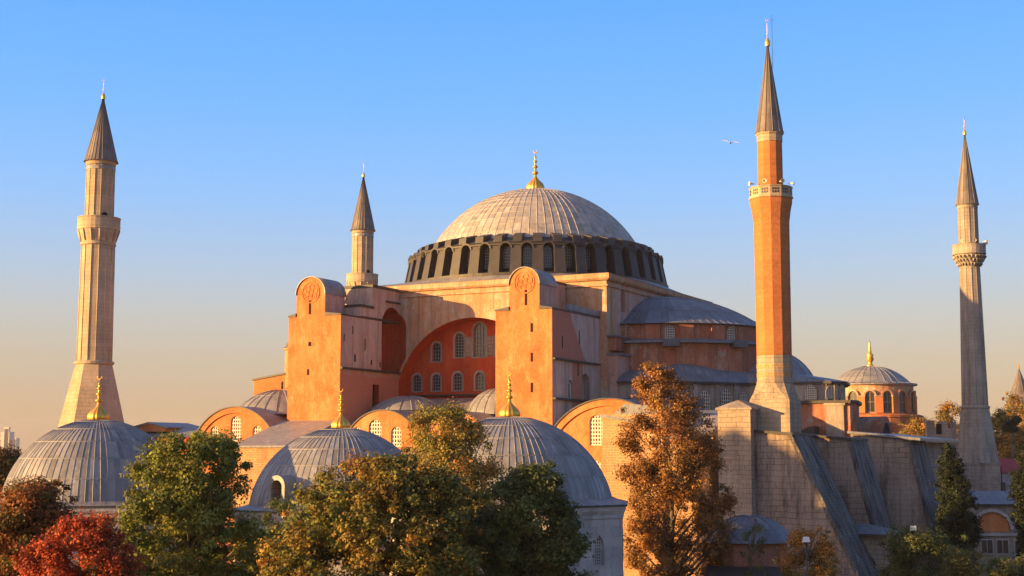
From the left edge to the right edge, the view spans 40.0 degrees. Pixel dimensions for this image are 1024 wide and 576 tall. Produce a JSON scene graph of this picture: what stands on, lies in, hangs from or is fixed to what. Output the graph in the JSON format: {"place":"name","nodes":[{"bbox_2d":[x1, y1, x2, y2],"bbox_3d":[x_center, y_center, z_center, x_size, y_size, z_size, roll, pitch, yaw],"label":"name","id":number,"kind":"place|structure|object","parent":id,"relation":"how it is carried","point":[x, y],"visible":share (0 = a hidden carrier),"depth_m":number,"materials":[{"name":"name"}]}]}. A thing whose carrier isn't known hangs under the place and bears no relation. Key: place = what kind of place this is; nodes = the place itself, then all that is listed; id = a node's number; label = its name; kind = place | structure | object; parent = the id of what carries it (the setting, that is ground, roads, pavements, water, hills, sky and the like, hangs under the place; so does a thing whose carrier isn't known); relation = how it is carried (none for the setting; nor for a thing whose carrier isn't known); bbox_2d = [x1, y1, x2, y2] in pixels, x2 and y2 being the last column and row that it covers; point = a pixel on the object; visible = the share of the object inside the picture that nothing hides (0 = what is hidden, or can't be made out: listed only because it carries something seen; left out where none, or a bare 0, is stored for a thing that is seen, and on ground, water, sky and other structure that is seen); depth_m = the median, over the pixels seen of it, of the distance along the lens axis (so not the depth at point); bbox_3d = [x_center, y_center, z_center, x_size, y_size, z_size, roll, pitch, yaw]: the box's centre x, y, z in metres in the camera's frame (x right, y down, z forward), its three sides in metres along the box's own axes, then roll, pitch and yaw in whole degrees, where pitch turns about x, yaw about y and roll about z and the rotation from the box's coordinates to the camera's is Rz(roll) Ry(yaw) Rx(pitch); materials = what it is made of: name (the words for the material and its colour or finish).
{"place":"outdoors","nodes":[
{"label":"outdoors","id":0,"kind":"place"},
{"bbox_2d":[0,427,19,453],"bbox_3d":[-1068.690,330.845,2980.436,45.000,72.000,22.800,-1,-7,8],"label":"office tower","id":1,"kind":"structure","parent":0,"point":[7,436],"depth_m":2972.34,"materials":[{"name":"white glass"}]},
{"bbox_2d":[0,0,1023,453],"label":"sky","id":2,"kind":"structure","parent":0,"point":[244,132],"materials":[{"name":"blue"}]},
{"bbox_2d":[836,340,957,436],"bbox_3d":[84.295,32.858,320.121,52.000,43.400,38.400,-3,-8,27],"label":"church","id":3,"kind":"structure","parent":0,"point":[890,394],"depth_m":320.66,"materials":[{"name":"orange brick"}]},
{"bbox_2d":[925,420,956,528],"bbox_3d":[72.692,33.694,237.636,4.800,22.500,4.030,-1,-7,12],"label":"building","id":4,"kind":"structure","parent":0,"point":[941,430],"depth_m":236.84,"materials":[{"name":"stone"}]},
{"bbox_2d":[999,458,1021,490],"bbox_3d":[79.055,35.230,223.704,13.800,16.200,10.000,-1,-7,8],"label":"house","id":5,"kind":"structure","parent":0,"point":[1007,465],"depth_m":220.82,"materials":[{"name":"stone"}]},
{"bbox_2d":[1003,362,1023,423],"bbox_3d":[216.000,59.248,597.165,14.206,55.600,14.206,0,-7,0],"label":"palace tower","id":6,"kind":"structure","parent":0,"point":[1017,388],"depth_m":597.17,"materials":[{"name":"grey stone"}]},
{"label":"ground","id":7,"kind":"structure","parent":0,"visible":0},
{"bbox_2d":[0,443,21,495],"bbox_3d":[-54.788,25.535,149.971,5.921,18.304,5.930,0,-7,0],"label":"tree","id":8,"kind":"object","parent":7,"relation":"on","point":[8,459],"visible":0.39,"depth_m":149.94,"materials":[{"name":"green plant"}]},
{"bbox_2d":[0,474,85,575],"bbox_3d":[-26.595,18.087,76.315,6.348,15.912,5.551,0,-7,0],"label":"tree","id":9,"kind":"object","parent":7,"relation":"on","point":[29,510],"visible":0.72,"depth_m":75.71,"materials":[{"name":"brown plant"}]},
{"bbox_2d":[9,507,147,575],"bbox_3d":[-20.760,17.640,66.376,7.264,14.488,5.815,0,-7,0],"label":"tree","id":10,"kind":"object","parent":7,"relation":"on","point":[49,556],"visible":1,"depth_m":66.28,"materials":[{"name":"red plant"}]},
{"bbox_2d":[58,80,123,426],"bbox_3d":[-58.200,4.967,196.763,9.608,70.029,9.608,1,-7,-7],"label":"minaret","id":11,"kind":"object","parent":7,"relation":"on","point":[98,228],"visible":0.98,"depth_m":195.61,"materials":[{"name":"stone"}]},
{"bbox_2d":[77,519,116,575],"bbox_3d":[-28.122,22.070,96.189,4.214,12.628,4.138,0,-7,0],"label":"bush","id":12,"kind":"object","parent":7,"relation":"on","point":[93,568],"visible":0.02,"depth_m":96.25,"materials":[{"name":"green plant"}]},
{"bbox_2d":[1,376,195,570],"bbox_3d":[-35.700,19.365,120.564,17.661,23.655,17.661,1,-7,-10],"label":"domed tomb","id":13,"kind":"object","parent":7,"relation":"on","point":[92,455],"visible":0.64,"depth_m":115.45,"materials":[{"name":"lead"},{"name":"stone"},{"name":"gold"}]},
{"bbox_2d":[114,425,270,575],"bbox_3d":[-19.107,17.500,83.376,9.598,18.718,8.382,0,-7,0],"label":"tree","id":14,"kind":"object","parent":7,"relation":"on","point":[181,494],"visible":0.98,"depth_m":82.65,"materials":[{"name":"green plant"}]},
{"bbox_2d":[257,524,287,573],"bbox_3d":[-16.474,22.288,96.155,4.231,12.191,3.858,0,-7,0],"label":"bush","id":15,"kind":"object","parent":7,"relation":"on","point":[270,533],"visible":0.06,"depth_m":96.46,"materials":[{"name":"green plant"}]},
{"bbox_2d":[261,496,297,533],"bbox_3d":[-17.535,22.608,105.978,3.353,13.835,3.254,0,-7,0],"label":"bush","id":16,"kind":"object","parent":7,"relation":"on","point":[268,515],"visible":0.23,"depth_m":106.36,"materials":[{"name":"green plant"}]},
{"bbox_2d":[233,389,413,575],"bbox_3d":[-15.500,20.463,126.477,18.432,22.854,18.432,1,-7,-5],"label":"domed tomb","id":17,"kind":"object","parent":7,"relation":"on","point":[298,460],"visible":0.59,"depth_m":122.17,"materials":[{"name":"lead"},{"name":"stone"},{"name":"gold"}]},
{"bbox_2d":[346,162,377,285],"bbox_3d":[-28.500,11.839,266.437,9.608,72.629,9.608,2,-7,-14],"label":"minaret","id":18,"kind":"object","parent":7,"relation":"on","point":[362,230],"visible":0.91,"depth_m":267.17,"materials":[{"name":"stone"}]},
{"bbox_2d":[247,443,490,575],"bbox_3d":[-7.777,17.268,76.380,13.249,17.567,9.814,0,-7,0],"label":"tree","id":19,"kind":"object","parent":7,"relation":"on","point":[387,489],"visible":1,"depth_m":75.16,"materials":[{"name":"green plant"}]},
{"bbox_2d":[397,396,508,572],"bbox_3d":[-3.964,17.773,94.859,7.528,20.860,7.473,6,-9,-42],"label":"tree","id":20,"kind":"object","parent":7,"relation":"on","point":[444,450],"visible":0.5,"depth_m":94.19,"materials":[{"name":"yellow plant"}]},
{"bbox_2d":[389,373,627,575],"bbox_3d":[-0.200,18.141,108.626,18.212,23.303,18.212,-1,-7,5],"label":"domed tomb","id":21,"kind":"object","parent":7,"relation":"on","point":[601,510],"visible":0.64,"depth_m":103.84,"materials":[{"name":"metal"}]},
{"bbox_2d":[460,458,599,575],"bbox_3d":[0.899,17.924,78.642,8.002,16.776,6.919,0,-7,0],"label":"tree","id":22,"kind":"object","parent":7,"relation":"on","point":[514,541],"visible":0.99,"depth_m":77.65,"materials":[{"name":"green plant"}]},
{"bbox_2d":[135,151,960,575],"bbox_3d":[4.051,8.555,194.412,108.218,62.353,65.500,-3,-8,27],"label":"basilica","id":23,"kind":"structure","parent":7,"relation":"on","point":[571,311],"depth_m":183.30,"materials":[{"name":"pink paint"}]},
{"bbox_2d":[609,360,742,575],"bbox_3d":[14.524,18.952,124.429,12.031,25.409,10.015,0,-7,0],"label":"tree","id":24,"kind":"object","parent":7,"relation":"on","point":[659,471],"visible":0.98,"depth_m":123.08,"materials":[{"name":"orange plant"}]},
{"bbox_2d":[703,514,789,575],"bbox_3d":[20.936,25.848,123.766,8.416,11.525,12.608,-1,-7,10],"label":"garden kiosk","id":25,"kind":"object","parent":7,"relation":"on","point":[774,532],"visible":0.8,"depth_m":123.13,"materials":[{"name":"plaster"},{"name":"lead"}]},
{"bbox_2d":[735,518,767,575],"bbox_3d":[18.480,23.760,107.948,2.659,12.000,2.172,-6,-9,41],"label":"sapling","id":26,"kind":"object","parent":7,"relation":"on","point":[754,546],"visible":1,"depth_m":108.29,"materials":[{"name":"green plant"}]},
{"bbox_2d":[748,20,801,432],"bbox_3d":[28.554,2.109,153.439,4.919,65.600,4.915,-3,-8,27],"label":"minaret","id":27,"kind":"object","parent":7,"relation":"on","point":[775,400],"visible":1,"depth_m":152.62,"materials":[{"name":"brick"}]},
{"bbox_2d":[802,537,810,575],"bbox_3d":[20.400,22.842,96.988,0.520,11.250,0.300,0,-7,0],"label":"floodlight","id":28,"kind":"object","parent":7,"relation":"on","point":[806,540],"visible":1,"depth_m":97.47,"materials":[{"name":"grey metal"}]},
{"bbox_2d":[772,523,846,575],"bbox_3d":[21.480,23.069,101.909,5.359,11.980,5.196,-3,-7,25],"label":"tree","id":29,"kind":"object","parent":7,"relation":"on","point":[822,565],"visible":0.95,"depth_m":101.98,"materials":[{"name":"brown plant"}]},
{"bbox_2d":[855,522,899,574],"bbox_3d":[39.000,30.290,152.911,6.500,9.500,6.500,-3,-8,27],"label":"fountain house","id":30,"kind":"structure","parent":7,"relation":"on","point":[870,534],"depth_m":150.51,"materials":[{"name":"stone"}]},
{"bbox_2d":[910,526,916,575],"bbox_3d":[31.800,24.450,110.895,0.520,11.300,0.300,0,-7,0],"label":"floodlight","id":31,"kind":"object","parent":7,"relation":"on","point":[912,527],"visible":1,"depth_m":111.43,"materials":[{"name":"grey metal"}]},
{"bbox_2d":[893,415,936,435],"bbox_3d":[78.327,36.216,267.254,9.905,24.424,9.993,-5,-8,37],"label":"autumn tree","id":32,"kind":"object","parent":7,"relation":"on","point":[916,424],"visible":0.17,"depth_m":268.75,"materials":[{"name":"yellow plant"}]},
{"bbox_2d":[873,521,975,575],"bbox_3d":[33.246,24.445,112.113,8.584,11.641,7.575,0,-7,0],"label":"bush","id":33,"kind":"object","parent":7,"relation":"on","point":[907,544],"visible":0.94,"depth_m":111.43,"materials":[{"name":"green plant"}]},
{"bbox_2d":[933,398,961,439],"bbox_3d":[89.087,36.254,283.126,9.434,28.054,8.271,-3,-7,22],"label":"autumn tree","id":34,"kind":"object","parent":7,"relation":"on","point":[945,412],"visible":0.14,"depth_m":283.22,"materials":[{"name":"orange plant"}]},
{"bbox_2d":[932,441,984,575],"bbox_3d":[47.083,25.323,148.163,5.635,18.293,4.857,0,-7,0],"label":"cypress","id":35,"kind":"object","parent":7,"relation":"on","point":[957,499],"visible":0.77,"depth_m":147.60,"materials":[{"name":"green plant"}]},
{"bbox_2d":[937,545,990,575],"bbox_3d":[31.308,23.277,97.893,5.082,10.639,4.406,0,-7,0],"label":"bush","id":36,"kind":"object","parent":7,"relation":"on","point":[959,564],"visible":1,"depth_m":97.92,"materials":[{"name":"green plant"}]},
{"bbox_2d":[952,117,1002,490],"bbox_3d":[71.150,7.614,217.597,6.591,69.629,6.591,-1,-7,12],"label":"minaret","id":37,"kind":"object","parent":7,"relation":"on","point":[977,449],"visible":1,"depth_m":216.10,"materials":[{"name":"grey stone"}]},
{"bbox_2d":[955,491,1022,575],"bbox_3d":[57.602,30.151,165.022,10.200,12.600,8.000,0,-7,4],"label":"gate house","id":38,"kind":"structure","parent":7,"relation":"on","point":[999,539],"depth_m":161.99,"materials":[{"name":"grey stone"}]},
{"bbox_2d":[982,554,1011,575],"bbox_3d":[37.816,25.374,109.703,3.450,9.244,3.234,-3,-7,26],"label":"bush","id":39,"kind":"object","parent":7,"relation":"on","point":[995,560],"visible":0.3,"depth_m":109.94,"materials":[{"name":"green plant"}]},
{"bbox_2d":[991,407,1020,457],"bbox_3d":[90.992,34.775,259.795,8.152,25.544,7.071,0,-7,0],"label":"autumn tree","id":40,"kind":"object","parent":7,"relation":"on","point":[998,419],"visible":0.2,"depth_m":260.06,"materials":[{"name":"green plant"}]},
{"bbox_2d":[990,551,1023,575],"bbox_3d":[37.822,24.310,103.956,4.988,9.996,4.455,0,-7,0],"label":"bush","id":41,"kind":"object","parent":7,"relation":"on","point":[1014,568],"visible":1,"depth_m":104.23,"materials":[{"name":"green plant"}]},
{"bbox_2d":[997,425,1023,457],"bbox_3d":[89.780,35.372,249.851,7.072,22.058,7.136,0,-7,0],"label":"autumn tree","id":42,"kind":"object","parent":7,"relation":"on","point":[1018,441],"visible":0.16,"depth_m":249.62,"materials":[{"name":"brown plant"}]},
{"bbox_2d":[1002,415,1022,457],"bbox_3d":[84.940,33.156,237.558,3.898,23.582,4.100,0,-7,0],"label":"umbrella pine","id":43,"kind":"object","parent":7,"relation":"on","point":[1010,426],"visible":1,"depth_m":238.26,"materials":[{"name":"green plant"}]},
{"bbox_2d":[1002,391,1023,440],"bbox_3d":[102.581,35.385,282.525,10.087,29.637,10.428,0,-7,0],"label":"autumn tree","id":44,"kind":"object","parent":7,"relation":"on","point":[1015,409],"visible":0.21,"depth_m":284.65,"materials":[{"name":"orange plant"}]},
{"bbox_2d":[1005,449,1023,572],"bbox_3d":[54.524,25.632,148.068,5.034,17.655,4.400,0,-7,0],"label":"cypress","id":45,"kind":"object","parent":7,"relation":"on","point":[1017,488],"visible":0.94,"depth_m":148.11,"materials":[{"name":"green plant"}]}
]}

